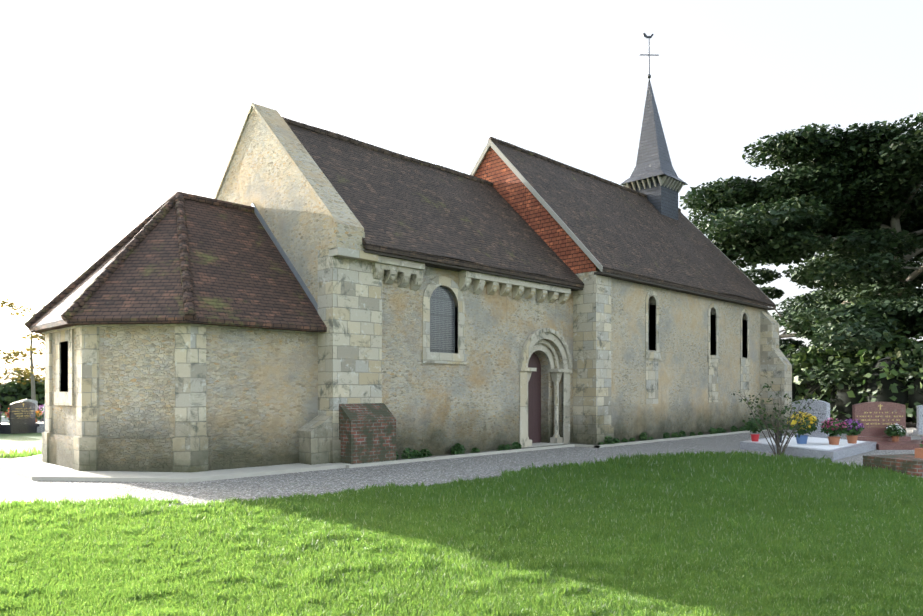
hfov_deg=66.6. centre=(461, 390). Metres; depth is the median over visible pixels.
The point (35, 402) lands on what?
tomb headstone
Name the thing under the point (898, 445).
red tomb base
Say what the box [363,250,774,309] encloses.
eaves soffit
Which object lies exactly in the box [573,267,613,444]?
nave corner quoins
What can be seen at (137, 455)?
apse plinth
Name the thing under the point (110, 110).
sky
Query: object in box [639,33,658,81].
turret cross and cock
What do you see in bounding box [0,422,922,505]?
gravel path
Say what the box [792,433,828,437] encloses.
grey headstone plinth
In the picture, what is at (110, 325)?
apse cornice
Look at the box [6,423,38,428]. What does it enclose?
tomb headstone plinth
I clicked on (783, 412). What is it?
grave shrub
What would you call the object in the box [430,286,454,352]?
chancel window glass
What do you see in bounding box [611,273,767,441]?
nave walls
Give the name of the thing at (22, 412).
tomb headstone
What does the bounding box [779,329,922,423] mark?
cemetery hedge
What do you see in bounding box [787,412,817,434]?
yellow chrysanthemum
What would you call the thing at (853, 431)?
flowers
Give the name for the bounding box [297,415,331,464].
stone buttress foot
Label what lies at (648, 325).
nave window glass
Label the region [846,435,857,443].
terracotta pot
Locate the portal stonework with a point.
(534, 342)
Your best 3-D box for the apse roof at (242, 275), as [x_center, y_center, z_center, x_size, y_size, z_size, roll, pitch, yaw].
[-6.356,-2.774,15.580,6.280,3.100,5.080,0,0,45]
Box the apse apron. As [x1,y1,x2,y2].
[0,454,348,482]
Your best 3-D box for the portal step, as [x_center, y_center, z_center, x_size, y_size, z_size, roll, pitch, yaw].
[2.158,1.546,19.959,0.650,0.060,1.600,0,0,45]
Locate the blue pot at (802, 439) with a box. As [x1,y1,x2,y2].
[796,435,808,443]
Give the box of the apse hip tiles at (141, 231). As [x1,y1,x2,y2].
[24,192,254,328]
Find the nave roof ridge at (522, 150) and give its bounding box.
[488,137,680,211]
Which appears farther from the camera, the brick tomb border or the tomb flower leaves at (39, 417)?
the tomb flower leaves at (39, 417)
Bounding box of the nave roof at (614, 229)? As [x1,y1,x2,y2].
[493,142,775,307]
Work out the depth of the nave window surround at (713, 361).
25.66 m
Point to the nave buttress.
(775, 366)
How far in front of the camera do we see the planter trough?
13.49 m
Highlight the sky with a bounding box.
[0,0,922,383]
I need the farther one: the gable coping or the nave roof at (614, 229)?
the nave roof at (614, 229)
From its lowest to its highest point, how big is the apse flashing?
3.210 m
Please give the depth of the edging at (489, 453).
18.09 m
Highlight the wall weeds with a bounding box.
[396,423,772,459]
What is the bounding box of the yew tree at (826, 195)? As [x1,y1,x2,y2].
[679,112,922,389]
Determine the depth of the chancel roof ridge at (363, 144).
19.59 m
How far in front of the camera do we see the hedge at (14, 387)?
51.56 m
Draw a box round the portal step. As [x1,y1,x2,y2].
[527,442,563,446]
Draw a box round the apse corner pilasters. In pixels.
[42,326,207,471]
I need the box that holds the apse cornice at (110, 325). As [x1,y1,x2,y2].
[42,324,320,333]
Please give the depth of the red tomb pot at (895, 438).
19.50 m
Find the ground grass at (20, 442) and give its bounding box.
[0,412,910,598]
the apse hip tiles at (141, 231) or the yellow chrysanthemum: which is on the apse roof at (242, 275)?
the apse hip tiles at (141, 231)
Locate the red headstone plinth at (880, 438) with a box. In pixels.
[857,436,910,440]
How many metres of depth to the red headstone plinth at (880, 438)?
19.79 m
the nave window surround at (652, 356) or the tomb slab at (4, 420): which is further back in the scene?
the tomb slab at (4, 420)
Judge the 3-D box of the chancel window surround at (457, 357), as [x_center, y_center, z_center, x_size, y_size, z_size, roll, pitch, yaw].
[-0.453,-1.696,16.986,0.178,2.105,1.450,0,0,45]
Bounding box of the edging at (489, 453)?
[346,428,775,467]
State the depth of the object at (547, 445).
19.58 m
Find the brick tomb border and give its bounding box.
[863,454,922,475]
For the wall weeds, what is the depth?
19.64 m
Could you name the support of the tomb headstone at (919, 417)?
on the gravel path
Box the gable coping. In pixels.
[214,103,364,250]
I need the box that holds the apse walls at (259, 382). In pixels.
[52,326,317,438]
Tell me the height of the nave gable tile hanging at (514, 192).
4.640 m
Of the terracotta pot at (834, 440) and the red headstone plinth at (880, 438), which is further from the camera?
the red headstone plinth at (880, 438)
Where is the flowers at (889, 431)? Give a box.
[884,423,905,436]
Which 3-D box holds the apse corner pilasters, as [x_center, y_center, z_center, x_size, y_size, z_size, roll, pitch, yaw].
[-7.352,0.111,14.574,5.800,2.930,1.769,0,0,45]
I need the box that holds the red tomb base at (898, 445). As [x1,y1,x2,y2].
[870,440,922,449]
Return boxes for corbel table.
[372,255,424,289]
[459,271,570,303]
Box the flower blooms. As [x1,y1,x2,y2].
[4,411,8,419]
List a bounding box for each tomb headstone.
[9,401,34,424]
[17,399,37,410]
[792,399,829,433]
[852,402,905,435]
[917,405,922,429]
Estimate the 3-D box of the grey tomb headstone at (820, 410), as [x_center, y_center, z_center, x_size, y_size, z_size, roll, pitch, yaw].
[10.353,0.766,20.865,0.120,1.020,1.420,0,0,-14]
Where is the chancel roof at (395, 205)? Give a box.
[287,124,583,287]
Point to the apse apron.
(35, 467)
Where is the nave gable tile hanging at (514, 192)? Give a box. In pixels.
[474,146,596,273]
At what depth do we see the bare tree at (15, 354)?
48.87 m
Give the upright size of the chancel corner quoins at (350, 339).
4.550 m
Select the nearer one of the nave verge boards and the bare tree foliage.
the nave verge boards
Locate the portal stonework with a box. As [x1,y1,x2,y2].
[519,328,572,447]
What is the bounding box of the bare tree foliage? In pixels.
[0,360,30,384]
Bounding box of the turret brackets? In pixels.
[624,175,684,192]
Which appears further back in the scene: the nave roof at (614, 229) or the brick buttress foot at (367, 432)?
the nave roof at (614, 229)
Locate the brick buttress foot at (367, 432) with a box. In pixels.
[339,403,395,463]
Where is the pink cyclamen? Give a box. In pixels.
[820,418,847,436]
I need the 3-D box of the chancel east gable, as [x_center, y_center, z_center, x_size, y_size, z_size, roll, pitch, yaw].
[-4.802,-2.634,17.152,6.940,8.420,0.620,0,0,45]
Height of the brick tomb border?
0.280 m
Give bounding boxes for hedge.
[0,375,44,411]
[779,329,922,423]
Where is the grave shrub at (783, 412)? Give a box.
[731,381,826,454]
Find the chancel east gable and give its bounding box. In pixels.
[217,108,336,303]
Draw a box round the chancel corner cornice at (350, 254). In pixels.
[329,247,377,261]
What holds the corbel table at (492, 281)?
attached to the chancel walls at (440, 409)
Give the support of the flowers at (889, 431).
on the red tomb pot at (895, 438)
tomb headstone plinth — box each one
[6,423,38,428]
[913,430,922,433]
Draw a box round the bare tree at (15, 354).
[0,298,44,399]
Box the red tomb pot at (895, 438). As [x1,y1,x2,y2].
[891,436,898,441]
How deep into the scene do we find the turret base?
29.74 m
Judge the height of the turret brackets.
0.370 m
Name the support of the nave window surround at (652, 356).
attached to the nave walls at (686, 406)
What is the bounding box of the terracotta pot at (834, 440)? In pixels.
[827,436,840,444]
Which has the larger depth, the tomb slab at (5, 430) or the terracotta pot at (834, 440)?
the tomb slab at (5, 430)
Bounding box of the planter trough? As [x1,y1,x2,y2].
[915,448,922,457]
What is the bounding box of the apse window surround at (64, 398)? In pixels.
[54,329,73,405]
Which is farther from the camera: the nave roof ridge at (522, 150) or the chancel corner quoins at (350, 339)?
the nave roof ridge at (522, 150)
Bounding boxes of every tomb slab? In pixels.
[1,416,38,422]
[1,423,36,433]
[37,422,44,432]
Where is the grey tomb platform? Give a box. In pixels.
[740,435,876,460]
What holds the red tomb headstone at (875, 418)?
on the red tomb base at (898, 445)
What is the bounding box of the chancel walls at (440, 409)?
[365,249,572,458]
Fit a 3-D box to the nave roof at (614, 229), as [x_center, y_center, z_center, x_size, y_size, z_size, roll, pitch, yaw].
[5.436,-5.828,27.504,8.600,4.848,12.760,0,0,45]
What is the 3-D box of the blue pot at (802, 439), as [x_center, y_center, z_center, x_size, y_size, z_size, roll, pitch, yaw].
[8.724,1.254,18.026,0.322,0.220,0.322,0,0,45]
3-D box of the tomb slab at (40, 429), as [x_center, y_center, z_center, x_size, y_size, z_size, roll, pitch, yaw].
[-16.119,1.406,26.948,2.000,0.340,1.000,0,0,25]
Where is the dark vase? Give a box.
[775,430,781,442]
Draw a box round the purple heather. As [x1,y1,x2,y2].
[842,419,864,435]
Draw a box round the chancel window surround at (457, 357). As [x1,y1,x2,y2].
[422,276,465,364]
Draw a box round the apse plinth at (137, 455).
[49,434,298,471]
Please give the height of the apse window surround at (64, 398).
1.540 m
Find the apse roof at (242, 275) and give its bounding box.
[28,199,326,333]
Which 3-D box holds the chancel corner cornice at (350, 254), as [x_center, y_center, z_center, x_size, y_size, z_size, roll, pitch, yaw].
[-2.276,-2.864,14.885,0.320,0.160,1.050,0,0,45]
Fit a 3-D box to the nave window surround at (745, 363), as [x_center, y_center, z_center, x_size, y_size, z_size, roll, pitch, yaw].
[11.000,-1.384,27.599,0.320,3.620,0.900,0,0,45]
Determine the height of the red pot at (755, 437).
0.190 m
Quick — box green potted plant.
[744,418,764,432]
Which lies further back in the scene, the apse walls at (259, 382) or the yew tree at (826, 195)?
the yew tree at (826, 195)
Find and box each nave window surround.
[645,291,659,403]
[707,303,719,401]
[740,309,750,400]
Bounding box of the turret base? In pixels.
[631,178,677,219]
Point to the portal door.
(534, 409)
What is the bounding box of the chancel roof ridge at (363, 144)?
[281,116,492,186]
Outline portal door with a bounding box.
[528,353,540,442]
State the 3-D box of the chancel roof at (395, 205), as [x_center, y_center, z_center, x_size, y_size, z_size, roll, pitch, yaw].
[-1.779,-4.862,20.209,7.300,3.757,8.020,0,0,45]
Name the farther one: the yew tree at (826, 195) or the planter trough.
the yew tree at (826, 195)
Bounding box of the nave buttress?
[760,310,791,429]
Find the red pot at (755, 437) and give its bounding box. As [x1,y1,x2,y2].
[750,434,759,441]
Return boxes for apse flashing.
[251,203,317,311]
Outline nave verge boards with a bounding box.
[470,139,775,308]
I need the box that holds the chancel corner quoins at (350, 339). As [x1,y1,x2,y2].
[318,248,381,462]
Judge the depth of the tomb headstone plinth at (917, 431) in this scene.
23.96 m
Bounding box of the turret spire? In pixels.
[620,80,687,185]
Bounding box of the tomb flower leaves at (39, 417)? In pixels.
[35,409,41,419]
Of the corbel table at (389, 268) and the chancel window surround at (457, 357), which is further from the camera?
the chancel window surround at (457, 357)
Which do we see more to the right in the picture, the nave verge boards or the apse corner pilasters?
the nave verge boards
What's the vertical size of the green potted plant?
0.447 m
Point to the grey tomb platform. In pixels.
(846, 451)
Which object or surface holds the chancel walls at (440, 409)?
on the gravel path
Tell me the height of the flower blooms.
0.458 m
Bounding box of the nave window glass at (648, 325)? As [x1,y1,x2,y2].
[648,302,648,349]
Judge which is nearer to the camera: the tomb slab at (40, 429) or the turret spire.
the tomb slab at (40, 429)

